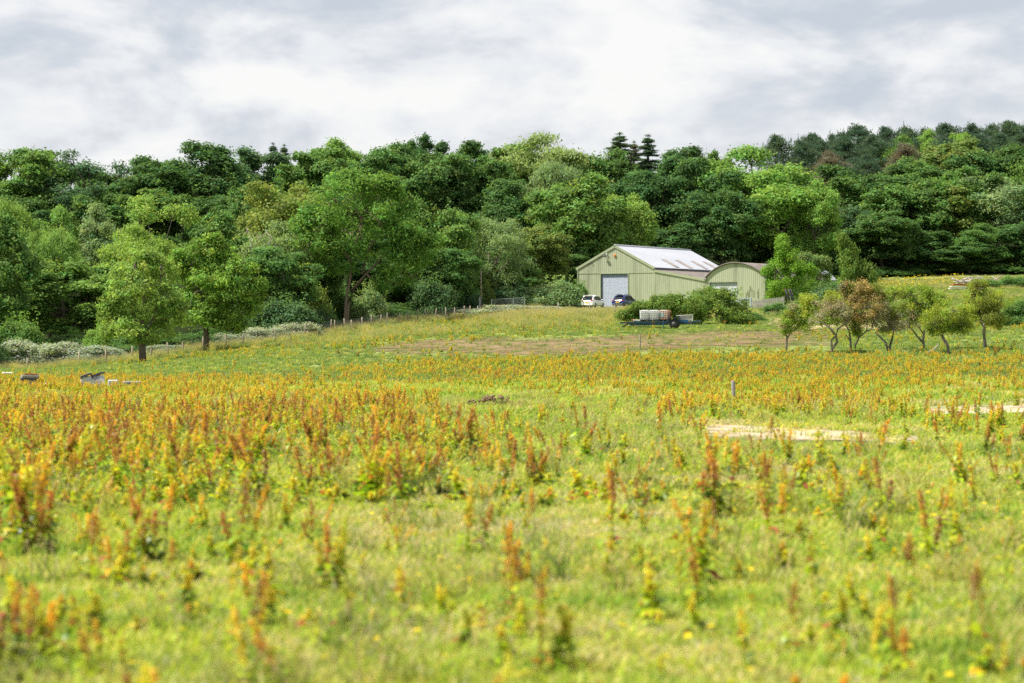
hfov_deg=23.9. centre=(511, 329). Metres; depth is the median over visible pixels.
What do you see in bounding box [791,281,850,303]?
bush
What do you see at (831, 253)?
oak tree
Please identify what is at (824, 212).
ash tree
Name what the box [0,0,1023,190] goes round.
sky
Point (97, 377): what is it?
hive box
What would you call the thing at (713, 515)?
dock plant
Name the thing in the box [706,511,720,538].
dock plant
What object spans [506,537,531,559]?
dock plant
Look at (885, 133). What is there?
pine tree
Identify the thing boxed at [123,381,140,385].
slab
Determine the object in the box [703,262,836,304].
arched barn
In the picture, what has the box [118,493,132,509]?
dock plant
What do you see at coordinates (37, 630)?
dock plant
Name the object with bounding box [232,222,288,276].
bare willow
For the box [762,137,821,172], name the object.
pine tree
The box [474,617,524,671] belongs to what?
dock plant
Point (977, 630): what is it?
dock plant
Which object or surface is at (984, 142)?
pine tree
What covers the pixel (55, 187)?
open tree
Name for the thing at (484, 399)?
soil heap
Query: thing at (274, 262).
oak tree
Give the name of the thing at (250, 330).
flowering bramble
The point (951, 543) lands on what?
dock plant
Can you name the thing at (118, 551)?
dock plant
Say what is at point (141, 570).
dock plant
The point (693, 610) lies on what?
dock plant
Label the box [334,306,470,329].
netted fence
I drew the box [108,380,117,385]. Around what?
stone block
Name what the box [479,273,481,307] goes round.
lamp pole
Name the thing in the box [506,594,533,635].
dock plant
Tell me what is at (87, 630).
dock plant
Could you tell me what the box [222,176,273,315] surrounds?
oak tree
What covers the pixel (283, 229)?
willow tree
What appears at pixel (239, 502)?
dock plant
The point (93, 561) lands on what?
dock plant
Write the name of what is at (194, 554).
dock plant
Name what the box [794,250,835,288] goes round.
young tree
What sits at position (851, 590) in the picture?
dock plant
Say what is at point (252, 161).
oak tree
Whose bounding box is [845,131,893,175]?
pine tree
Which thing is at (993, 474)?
dock plant
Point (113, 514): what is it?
dock plant
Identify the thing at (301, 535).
dock plant
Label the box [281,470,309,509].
dock plant
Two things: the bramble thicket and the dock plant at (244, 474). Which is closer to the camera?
the dock plant at (244, 474)
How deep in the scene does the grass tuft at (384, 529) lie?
18.77 m
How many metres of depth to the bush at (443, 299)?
303.22 m
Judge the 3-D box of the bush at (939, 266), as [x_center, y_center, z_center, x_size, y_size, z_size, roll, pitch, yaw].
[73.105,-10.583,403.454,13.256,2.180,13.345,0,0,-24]
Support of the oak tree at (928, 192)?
on the ground
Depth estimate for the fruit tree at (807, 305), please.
151.73 m
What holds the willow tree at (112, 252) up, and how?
on the ground
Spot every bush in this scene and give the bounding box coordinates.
[0,310,49,344]
[0,342,15,366]
[44,330,96,346]
[81,317,116,347]
[109,327,186,351]
[173,328,229,345]
[245,292,326,332]
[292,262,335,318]
[308,304,342,329]
[328,282,358,323]
[342,280,390,323]
[386,302,429,318]
[404,271,464,317]
[457,288,488,309]
[482,279,495,306]
[491,280,529,304]
[519,274,589,307]
[573,279,589,307]
[746,311,766,320]
[758,301,800,315]
[779,279,824,303]
[786,298,825,307]
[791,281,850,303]
[817,275,839,287]
[827,260,885,278]
[873,262,937,275]
[916,261,984,272]
[969,278,1005,286]
[972,258,1023,272]
[996,274,1023,287]
[1000,296,1023,324]
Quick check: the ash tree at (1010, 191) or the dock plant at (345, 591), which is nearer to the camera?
the dock plant at (345, 591)
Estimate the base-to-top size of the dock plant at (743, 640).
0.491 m
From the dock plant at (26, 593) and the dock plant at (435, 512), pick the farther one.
the dock plant at (435, 512)
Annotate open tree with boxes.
[17,149,143,223]
[106,192,207,329]
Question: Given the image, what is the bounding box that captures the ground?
[21,221,1023,682]
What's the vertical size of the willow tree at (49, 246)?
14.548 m
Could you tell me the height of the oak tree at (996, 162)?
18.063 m
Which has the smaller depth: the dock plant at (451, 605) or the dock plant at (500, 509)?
the dock plant at (451, 605)
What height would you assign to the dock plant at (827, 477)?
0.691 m
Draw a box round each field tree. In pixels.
[92,246,191,360]
[168,230,274,350]
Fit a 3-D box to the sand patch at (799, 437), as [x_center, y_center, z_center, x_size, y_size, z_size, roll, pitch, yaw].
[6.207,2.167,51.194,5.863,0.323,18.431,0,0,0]
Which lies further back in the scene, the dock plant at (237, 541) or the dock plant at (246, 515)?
the dock plant at (246, 515)
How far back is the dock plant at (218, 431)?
38.94 m
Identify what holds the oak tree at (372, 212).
on the ground
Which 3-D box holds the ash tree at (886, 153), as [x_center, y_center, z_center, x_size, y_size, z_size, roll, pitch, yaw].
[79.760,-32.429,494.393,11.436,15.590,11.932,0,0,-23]
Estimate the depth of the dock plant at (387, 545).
20.62 m
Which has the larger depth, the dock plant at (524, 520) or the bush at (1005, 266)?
the bush at (1005, 266)
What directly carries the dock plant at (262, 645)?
on the ground
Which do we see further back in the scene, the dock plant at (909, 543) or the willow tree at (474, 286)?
the willow tree at (474, 286)
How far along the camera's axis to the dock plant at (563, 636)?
13.42 m
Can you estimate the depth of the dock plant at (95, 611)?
15.02 m
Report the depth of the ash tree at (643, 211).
369.49 m
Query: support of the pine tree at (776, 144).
on the ground
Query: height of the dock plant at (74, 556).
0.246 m
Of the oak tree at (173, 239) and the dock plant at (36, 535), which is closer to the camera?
the dock plant at (36, 535)
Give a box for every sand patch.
[705,424,922,443]
[929,404,1023,413]
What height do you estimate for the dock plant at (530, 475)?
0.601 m
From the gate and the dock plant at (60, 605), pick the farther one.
the gate
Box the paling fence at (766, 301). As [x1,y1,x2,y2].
[752,297,784,307]
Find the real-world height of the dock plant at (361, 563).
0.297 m
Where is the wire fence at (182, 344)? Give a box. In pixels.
[6,319,331,368]
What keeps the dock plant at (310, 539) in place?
on the ground
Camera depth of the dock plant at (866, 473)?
25.42 m
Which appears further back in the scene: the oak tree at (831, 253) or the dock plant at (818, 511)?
the oak tree at (831, 253)
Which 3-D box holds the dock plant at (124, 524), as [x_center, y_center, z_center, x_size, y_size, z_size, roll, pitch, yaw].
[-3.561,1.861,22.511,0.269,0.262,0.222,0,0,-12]
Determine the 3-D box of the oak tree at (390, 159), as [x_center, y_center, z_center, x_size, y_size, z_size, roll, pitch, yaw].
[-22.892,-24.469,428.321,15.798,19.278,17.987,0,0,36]
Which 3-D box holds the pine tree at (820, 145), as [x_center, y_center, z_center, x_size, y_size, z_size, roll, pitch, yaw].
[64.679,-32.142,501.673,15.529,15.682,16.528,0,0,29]
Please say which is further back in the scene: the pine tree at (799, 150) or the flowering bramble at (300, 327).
the pine tree at (799, 150)
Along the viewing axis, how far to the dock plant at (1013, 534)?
20.52 m
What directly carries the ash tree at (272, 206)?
on the ground
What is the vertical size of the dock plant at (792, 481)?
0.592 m
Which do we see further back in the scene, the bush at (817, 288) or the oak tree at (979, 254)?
the oak tree at (979, 254)
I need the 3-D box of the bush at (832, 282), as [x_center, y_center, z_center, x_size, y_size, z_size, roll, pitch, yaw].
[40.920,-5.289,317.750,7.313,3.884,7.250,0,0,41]
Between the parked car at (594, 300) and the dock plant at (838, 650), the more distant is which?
the parked car at (594, 300)
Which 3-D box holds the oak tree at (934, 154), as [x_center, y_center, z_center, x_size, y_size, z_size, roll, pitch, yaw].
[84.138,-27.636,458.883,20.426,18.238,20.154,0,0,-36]
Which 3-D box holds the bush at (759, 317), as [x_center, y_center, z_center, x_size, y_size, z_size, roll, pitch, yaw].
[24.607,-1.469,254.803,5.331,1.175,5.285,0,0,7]
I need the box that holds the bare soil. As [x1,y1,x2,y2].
[331,329,842,355]
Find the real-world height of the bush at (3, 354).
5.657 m
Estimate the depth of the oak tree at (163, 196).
416.44 m
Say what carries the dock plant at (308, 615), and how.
on the ground
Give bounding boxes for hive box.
[80,372,94,385]
[91,372,104,384]
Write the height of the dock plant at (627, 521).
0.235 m
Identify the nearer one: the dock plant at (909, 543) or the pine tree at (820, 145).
the dock plant at (909, 543)
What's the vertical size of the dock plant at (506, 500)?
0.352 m
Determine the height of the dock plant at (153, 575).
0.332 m
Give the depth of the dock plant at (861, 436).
36.65 m
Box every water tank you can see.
[640,310,649,320]
[650,310,658,320]
[659,310,670,320]
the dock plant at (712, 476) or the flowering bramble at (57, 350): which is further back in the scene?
the flowering bramble at (57, 350)
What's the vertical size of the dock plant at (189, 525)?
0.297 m
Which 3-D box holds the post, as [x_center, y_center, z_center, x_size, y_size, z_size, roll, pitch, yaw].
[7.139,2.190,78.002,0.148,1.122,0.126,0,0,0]
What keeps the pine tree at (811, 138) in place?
on the ground
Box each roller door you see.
[602,274,627,306]
[711,282,736,302]
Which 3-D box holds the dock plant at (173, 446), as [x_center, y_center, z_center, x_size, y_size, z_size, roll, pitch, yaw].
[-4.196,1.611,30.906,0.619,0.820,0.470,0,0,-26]
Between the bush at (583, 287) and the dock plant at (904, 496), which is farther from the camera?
the bush at (583, 287)
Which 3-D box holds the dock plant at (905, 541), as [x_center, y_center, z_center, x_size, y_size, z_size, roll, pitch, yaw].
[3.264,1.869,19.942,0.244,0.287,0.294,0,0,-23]
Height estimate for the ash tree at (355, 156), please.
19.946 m
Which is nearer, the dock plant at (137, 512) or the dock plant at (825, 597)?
the dock plant at (825, 597)
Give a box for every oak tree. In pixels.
[0,146,78,210]
[0,194,68,243]
[0,211,44,325]
[11,252,123,336]
[58,171,109,221]
[65,190,154,234]
[98,153,187,239]
[118,184,199,239]
[139,139,259,234]
[147,235,188,248]
[176,208,254,330]
[179,194,230,238]
[208,145,299,197]
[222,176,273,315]
[242,245,326,307]
[271,144,348,208]
[279,185,365,234]
[295,251,345,308]
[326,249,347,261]
[341,234,391,262]
[344,139,424,220]
[345,260,392,302]
[347,194,411,236]
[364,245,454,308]
[390,198,487,287]
[392,152,495,218]
[393,131,449,177]
[415,139,489,170]
[427,247,485,304]
[467,153,527,226]
[472,177,552,261]
[478,142,537,187]
[492,252,546,289]
[513,222,575,280]
[519,169,631,287]
[530,244,591,283]
[566,146,638,209]
[588,222,647,252]
[607,167,708,243]
[613,162,643,180]
[646,221,713,261]
[652,143,703,241]
[662,157,743,252]
[679,185,772,264]
[699,148,733,177]
[735,218,787,263]
[790,228,839,260]
[796,163,866,210]
[803,175,868,216]
[810,203,873,261]
[840,208,933,266]
[856,176,958,263]
[857,174,931,262]
[865,160,955,185]
[875,154,941,191]
[899,230,960,272]
[911,182,982,243]
[919,135,992,179]
[924,164,1003,238]
[933,244,1005,273]
[942,142,1023,184]
[992,221,1023,264]
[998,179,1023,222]
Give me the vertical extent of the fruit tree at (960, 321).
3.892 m
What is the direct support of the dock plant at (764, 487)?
on the ground
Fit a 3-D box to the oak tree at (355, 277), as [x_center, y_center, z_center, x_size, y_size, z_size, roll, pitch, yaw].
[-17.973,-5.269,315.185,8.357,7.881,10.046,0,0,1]
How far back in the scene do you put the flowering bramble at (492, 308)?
298.23 m
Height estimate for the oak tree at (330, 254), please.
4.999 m
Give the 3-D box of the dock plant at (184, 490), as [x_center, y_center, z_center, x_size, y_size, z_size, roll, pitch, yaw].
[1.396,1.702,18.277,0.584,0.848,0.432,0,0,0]
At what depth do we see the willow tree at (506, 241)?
324.52 m
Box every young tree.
[759,233,819,304]
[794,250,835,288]
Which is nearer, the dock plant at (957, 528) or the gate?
the dock plant at (957, 528)
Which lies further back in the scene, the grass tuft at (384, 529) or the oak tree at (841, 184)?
the oak tree at (841, 184)
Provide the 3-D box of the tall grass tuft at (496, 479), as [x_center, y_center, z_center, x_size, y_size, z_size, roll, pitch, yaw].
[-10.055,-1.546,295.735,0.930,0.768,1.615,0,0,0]
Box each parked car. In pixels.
[581,295,604,307]
[612,294,635,305]
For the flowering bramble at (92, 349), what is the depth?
236.35 m
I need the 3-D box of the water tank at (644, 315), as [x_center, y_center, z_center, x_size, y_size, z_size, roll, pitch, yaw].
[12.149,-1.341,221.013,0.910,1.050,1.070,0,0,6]
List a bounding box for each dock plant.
[0,289,1023,682]
[0,292,1023,585]
[0,306,1023,624]
[0,307,1023,682]
[0,316,1023,556]
[0,316,1023,682]
[0,319,1022,682]
[0,440,64,536]
[0,480,9,514]
[0,491,33,547]
[0,549,6,561]
[0,558,8,577]
[0,576,31,631]
[0,579,51,682]
[0,599,44,676]
[3,314,1023,555]
[5,325,999,682]
[5,574,66,661]
[6,315,1021,682]
[6,317,1022,682]
[11,521,33,552]
[20,586,45,599]
[24,527,49,555]
[30,498,46,521]
[32,520,47,546]
[33,592,71,623]
[40,593,89,667]
[42,488,56,514]
[48,484,59,506]
[53,488,72,508]
[57,605,87,629]
[61,497,82,508]
[65,637,87,655]
[68,553,85,565]
[69,533,88,544]
[70,603,112,678]
[71,512,93,540]
[72,565,82,575]
[73,505,119,588]
[74,490,90,513]
[75,585,124,640]
[79,552,107,579]
[95,497,111,511]
[96,515,144,580]
[96,526,113,569]
[98,553,132,586]
[104,511,126,521]
[105,637,152,682]
[114,513,122,528]
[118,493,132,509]
[120,517,126,533]
[124,483,182,565]
[124,613,147,636]
[127,493,145,518]
[130,554,148,592]
[131,563,158,590]
[145,508,152,522]
[151,591,167,604]
[153,577,175,590]
[156,475,189,509]
[162,564,216,614]
[163,424,198,473]
[164,537,181,580]
[175,556,214,583]
[178,602,211,624]
[182,516,202,530]
[185,494,207,526]
[189,545,199,561]
[195,505,212,531]
[203,530,222,560]
[207,544,271,626]
[215,530,242,561]
[222,530,248,559]
[223,466,257,507]
[224,576,280,673]
[227,540,260,580]
[234,495,243,510]
[236,501,262,524]
[251,541,285,582]
[255,564,287,600]
[255,582,295,626]
[256,535,271,551]
[272,537,286,550]
[276,492,299,531]
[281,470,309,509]
[294,533,305,543]
[295,607,319,629]
[297,499,333,552]
[303,626,332,648]
[304,510,318,527]
[325,584,368,636]
[328,485,341,510]
[353,550,376,575]
[373,468,397,515]
[379,511,385,522]
[382,498,407,534]
[382,536,394,553]
[385,565,435,636]
[388,441,424,508]
[389,569,419,627]
[392,524,414,553]
[403,461,427,485]
[422,496,441,509]
[430,506,444,528]
[430,554,450,567]
[430,601,461,618]
[434,582,450,615]
[442,583,449,604]
[448,607,484,650]
[460,601,494,618]
[462,574,478,587]
[472,612,493,629]
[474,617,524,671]
[477,483,496,507]
[485,520,529,610]
[492,499,507,519]
[492,542,524,583]
[496,494,515,508]
[496,512,514,546]
[501,539,530,627]
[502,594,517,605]
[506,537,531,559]
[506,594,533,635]
[507,620,534,641]
[509,544,536,585]
[515,564,562,678]
[516,492,525,510]
[518,513,530,529]
[519,488,544,541]
[521,448,550,486]
[527,487,559,508]
[529,602,606,674]
[537,534,556,562]
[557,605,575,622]
[588,533,621,575]
[598,512,616,524]
[614,508,630,522]
[618,476,651,519]
[624,516,632,528]
[630,542,652,573]
[635,609,674,632]
[637,508,655,532]
[643,546,656,571]
[651,651,670,678]
[662,529,679,543]
[665,530,720,607]
[673,591,713,636]
[679,506,695,524]
[690,438,750,519]
[700,498,711,519]
[706,457,726,509]
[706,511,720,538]
[707,532,727,553]
[709,497,719,538]
[710,496,724,517]
[719,620,761,639]
[720,521,741,536]
[729,556,748,581]
[729,607,768,676]
[731,507,741,521]
[734,573,745,581]
[739,593,761,607]
[750,449,779,505]
[755,468,802,540]
[756,477,776,511]
[758,457,773,510]
[777,578,804,656]
[778,463,799,505]
[780,621,830,650]
[788,517,812,539]
[809,506,831,519]
[809,591,837,616]
[813,459,849,509]
[817,586,870,646]
[824,472,855,521]
[826,638,857,666]
[827,476,851,526]
[833,495,870,530]
[845,571,861,605]
[850,592,874,623]
[851,605,889,648]
[852,431,865,452]
[852,600,916,682]
[854,532,878,568]
[856,457,875,510]
[863,513,880,530]
[866,457,897,513]
[871,512,893,547]
[879,546,902,560]
[881,571,910,663]
[893,492,914,510]
[896,532,930,593]
[898,539,911,563]
[903,587,914,609]
[904,503,917,516]
[911,489,948,561]
[928,476,961,530]
[938,549,955,566]
[942,506,985,547]
[946,532,971,551]
[950,644,1013,677]
[952,557,1001,646]
[956,465,985,513]
[960,488,979,527]
[987,451,1003,482]
[995,498,1003,519]
[1002,518,1020,553]
[1012,656,1023,682]
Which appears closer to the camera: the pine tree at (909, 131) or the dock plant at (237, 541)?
the dock plant at (237, 541)
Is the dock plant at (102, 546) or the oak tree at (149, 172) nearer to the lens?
the dock plant at (102, 546)
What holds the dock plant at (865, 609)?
on the ground
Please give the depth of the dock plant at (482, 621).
15.39 m
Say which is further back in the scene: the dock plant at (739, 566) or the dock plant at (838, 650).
the dock plant at (739, 566)
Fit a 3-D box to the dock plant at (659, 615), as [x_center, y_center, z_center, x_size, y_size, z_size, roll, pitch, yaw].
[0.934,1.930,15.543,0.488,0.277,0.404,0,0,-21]
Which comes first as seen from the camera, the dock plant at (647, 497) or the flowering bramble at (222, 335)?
the dock plant at (647, 497)
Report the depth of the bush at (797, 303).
279.48 m
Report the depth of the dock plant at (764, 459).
25.90 m
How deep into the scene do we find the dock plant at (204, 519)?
22.81 m
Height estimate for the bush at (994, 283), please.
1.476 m
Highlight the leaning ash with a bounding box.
[285,163,450,324]
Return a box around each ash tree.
[26,204,89,319]
[74,200,124,305]
[231,175,343,275]
[302,136,371,241]
[602,189,659,246]
[677,143,823,221]
[737,167,822,260]
[785,178,845,256]
[876,134,920,171]
[915,128,937,162]
[948,130,978,149]
[951,222,1022,272]
[952,173,1023,261]
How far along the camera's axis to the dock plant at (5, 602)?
15.65 m
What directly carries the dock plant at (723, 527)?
on the ground
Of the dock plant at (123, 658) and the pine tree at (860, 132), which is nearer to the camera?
the dock plant at (123, 658)
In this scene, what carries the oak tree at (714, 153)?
on the ground
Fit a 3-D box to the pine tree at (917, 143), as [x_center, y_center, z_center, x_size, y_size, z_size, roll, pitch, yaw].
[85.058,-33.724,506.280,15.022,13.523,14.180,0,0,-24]
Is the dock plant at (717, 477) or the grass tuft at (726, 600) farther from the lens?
the dock plant at (717, 477)
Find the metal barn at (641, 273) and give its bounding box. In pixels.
[576,244,765,306]
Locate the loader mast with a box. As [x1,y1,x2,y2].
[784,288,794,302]
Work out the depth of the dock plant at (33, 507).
23.76 m
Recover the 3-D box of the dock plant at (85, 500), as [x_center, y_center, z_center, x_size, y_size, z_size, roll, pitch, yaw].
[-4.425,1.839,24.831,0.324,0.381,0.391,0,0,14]
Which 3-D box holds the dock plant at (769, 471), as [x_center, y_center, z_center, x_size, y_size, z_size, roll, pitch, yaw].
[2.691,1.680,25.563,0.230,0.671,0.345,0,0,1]
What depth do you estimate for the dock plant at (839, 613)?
15.01 m
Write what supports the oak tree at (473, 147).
on the ground
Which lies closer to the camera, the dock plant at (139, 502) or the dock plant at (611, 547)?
the dock plant at (611, 547)
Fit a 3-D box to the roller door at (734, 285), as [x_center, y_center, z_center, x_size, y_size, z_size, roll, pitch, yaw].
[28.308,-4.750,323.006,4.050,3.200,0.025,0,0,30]
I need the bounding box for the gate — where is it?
[491,297,524,305]
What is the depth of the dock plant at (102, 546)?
19.17 m
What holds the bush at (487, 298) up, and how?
on the ground
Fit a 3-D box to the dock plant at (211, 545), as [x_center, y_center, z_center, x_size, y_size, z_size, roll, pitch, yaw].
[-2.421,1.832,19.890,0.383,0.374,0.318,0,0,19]
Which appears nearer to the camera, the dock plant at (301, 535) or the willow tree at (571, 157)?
the dock plant at (301, 535)
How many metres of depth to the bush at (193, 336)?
248.48 m
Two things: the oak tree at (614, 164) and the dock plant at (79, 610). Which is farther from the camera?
the oak tree at (614, 164)
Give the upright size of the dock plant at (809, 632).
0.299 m
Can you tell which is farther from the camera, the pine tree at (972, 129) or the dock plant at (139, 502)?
the pine tree at (972, 129)
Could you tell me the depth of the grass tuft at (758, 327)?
171.69 m
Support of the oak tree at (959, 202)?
on the ground
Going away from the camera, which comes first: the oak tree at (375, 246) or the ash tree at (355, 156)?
the oak tree at (375, 246)
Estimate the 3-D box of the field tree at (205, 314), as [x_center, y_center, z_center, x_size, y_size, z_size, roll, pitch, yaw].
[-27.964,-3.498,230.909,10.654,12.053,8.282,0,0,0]
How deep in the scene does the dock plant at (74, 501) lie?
25.69 m
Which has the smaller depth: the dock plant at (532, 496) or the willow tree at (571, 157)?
the dock plant at (532, 496)
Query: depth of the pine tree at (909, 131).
519.98 m
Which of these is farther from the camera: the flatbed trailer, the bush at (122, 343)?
the bush at (122, 343)
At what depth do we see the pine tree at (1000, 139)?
505.31 m
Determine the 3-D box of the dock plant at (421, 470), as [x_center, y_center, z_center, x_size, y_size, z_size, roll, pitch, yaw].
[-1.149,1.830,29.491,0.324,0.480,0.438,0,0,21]
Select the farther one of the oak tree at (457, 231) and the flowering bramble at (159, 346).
the oak tree at (457, 231)
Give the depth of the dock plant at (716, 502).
24.22 m
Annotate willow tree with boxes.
[0,195,70,320]
[24,228,86,337]
[86,221,180,326]
[221,219,319,307]
[399,239,448,307]
[442,209,496,292]
[444,214,537,289]
[488,130,620,215]
[513,157,582,227]
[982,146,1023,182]
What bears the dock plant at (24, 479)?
on the ground
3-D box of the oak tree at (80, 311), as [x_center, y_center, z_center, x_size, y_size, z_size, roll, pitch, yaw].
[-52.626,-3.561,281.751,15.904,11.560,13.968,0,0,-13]
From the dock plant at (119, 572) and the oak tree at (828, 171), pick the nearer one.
the dock plant at (119, 572)
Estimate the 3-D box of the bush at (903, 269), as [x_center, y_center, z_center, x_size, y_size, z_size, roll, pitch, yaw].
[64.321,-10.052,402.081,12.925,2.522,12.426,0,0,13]
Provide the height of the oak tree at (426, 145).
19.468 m
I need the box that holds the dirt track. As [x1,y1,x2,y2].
[769,317,880,329]
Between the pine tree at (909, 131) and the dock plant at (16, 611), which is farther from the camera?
the pine tree at (909, 131)
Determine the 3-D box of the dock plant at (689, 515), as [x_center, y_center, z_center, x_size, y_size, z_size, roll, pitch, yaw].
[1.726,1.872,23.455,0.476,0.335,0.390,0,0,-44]
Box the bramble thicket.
[613,284,756,324]
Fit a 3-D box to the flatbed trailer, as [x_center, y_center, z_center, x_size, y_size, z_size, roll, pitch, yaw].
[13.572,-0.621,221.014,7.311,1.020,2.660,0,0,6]
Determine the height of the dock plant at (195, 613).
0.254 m
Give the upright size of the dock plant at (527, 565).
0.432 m
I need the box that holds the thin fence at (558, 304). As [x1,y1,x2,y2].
[477,303,614,309]
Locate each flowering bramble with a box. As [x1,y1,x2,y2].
[1,338,42,365]
[31,340,83,363]
[61,342,129,360]
[138,344,180,353]
[212,333,261,342]
[239,327,289,340]
[269,321,324,335]
[453,308,482,314]
[471,304,530,313]
[520,305,564,309]
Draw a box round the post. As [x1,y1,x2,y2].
[731,380,735,400]
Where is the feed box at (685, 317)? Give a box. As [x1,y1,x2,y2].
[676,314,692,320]
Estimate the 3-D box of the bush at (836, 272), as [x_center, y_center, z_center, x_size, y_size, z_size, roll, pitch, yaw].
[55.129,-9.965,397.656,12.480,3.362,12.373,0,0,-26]
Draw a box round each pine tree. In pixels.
[741,132,810,191]
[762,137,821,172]
[792,132,829,179]
[794,137,842,182]
[808,144,866,186]
[814,135,867,174]
[823,128,848,167]
[835,123,873,161]
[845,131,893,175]
[849,151,882,186]
[855,125,900,169]
[876,135,901,167]
[882,141,921,172]
[888,121,923,144]
[911,137,926,156]
[916,126,938,139]
[923,134,958,156]
[932,122,961,141]
[956,121,993,139]
[973,132,996,155]
[980,132,1012,155]
[983,122,998,150]
[988,119,1023,148]
[997,130,1023,152]
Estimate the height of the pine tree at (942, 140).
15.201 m
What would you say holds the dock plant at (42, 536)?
on the ground
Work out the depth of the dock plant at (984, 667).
13.79 m
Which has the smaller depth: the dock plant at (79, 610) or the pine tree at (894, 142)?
the dock plant at (79, 610)
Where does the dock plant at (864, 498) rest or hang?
on the ground
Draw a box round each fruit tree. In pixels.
[774,289,838,351]
[807,287,855,351]
[830,278,866,349]
[841,277,889,353]
[866,284,911,351]
[892,283,953,348]
[918,298,979,353]
[957,274,1016,347]
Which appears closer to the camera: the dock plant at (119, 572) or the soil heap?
the dock plant at (119, 572)
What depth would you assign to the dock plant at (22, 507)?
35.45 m
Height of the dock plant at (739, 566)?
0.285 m
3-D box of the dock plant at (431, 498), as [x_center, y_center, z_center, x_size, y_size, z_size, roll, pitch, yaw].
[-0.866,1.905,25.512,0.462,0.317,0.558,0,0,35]
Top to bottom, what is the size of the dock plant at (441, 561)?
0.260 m
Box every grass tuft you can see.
[0,274,1023,682]
[0,275,1023,682]
[0,275,1023,682]
[0,276,1023,382]
[0,277,1023,682]
[0,280,1023,682]
[0,325,1023,682]
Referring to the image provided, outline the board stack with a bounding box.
[20,373,38,383]
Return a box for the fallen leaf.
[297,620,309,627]
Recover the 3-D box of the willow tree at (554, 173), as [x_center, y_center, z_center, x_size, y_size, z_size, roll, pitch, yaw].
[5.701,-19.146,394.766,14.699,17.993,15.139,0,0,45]
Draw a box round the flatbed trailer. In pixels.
[620,319,700,328]
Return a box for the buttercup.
[5,273,1023,682]
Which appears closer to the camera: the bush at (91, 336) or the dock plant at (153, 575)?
the dock plant at (153, 575)
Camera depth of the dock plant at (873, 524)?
22.99 m
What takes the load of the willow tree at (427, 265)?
on the ground
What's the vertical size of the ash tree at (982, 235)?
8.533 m
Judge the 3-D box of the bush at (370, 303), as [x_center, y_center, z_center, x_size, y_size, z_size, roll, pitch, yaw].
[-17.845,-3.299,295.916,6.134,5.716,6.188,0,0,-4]
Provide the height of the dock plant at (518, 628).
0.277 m
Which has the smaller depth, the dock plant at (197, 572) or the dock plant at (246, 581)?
the dock plant at (246, 581)
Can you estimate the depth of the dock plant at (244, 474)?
26.04 m
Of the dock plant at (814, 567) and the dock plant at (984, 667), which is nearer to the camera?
the dock plant at (984, 667)
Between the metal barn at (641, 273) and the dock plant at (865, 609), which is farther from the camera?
the metal barn at (641, 273)
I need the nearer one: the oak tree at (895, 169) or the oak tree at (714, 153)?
the oak tree at (714, 153)
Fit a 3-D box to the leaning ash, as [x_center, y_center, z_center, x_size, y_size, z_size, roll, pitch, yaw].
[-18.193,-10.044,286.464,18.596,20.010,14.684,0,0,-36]
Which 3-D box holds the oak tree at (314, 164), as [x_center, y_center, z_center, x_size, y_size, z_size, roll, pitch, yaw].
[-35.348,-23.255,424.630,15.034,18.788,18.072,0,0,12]
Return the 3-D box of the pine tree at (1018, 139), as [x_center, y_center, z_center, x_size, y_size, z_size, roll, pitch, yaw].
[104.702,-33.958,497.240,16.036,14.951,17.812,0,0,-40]
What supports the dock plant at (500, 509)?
on the ground
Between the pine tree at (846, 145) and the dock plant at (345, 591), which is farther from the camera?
the pine tree at (846, 145)
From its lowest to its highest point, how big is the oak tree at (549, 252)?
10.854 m
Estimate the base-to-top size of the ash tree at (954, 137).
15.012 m
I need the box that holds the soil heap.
[461,394,522,407]
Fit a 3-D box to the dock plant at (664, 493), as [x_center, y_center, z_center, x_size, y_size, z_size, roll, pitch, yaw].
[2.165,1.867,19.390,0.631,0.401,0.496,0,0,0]
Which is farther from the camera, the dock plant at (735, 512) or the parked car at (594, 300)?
the parked car at (594, 300)
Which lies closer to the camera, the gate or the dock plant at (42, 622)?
the dock plant at (42, 622)
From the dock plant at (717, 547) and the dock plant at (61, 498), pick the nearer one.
the dock plant at (717, 547)
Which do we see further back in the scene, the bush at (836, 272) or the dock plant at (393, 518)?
the bush at (836, 272)
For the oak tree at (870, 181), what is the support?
on the ground
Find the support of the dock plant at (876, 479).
on the ground
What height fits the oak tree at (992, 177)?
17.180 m
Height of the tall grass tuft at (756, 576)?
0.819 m
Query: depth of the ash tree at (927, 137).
503.29 m
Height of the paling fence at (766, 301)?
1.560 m
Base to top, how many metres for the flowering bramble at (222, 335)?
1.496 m
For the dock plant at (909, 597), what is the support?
on the ground
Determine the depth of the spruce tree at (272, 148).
439.75 m
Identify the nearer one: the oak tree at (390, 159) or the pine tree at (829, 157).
the oak tree at (390, 159)
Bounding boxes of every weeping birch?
[834,230,860,283]
[853,258,878,293]
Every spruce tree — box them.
[261,142,279,178]
[279,144,291,164]
[603,132,662,224]
[627,141,640,168]
[631,134,660,201]
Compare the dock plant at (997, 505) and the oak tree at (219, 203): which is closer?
the dock plant at (997, 505)
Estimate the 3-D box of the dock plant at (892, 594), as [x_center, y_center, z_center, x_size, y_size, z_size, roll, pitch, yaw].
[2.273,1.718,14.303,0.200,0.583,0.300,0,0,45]

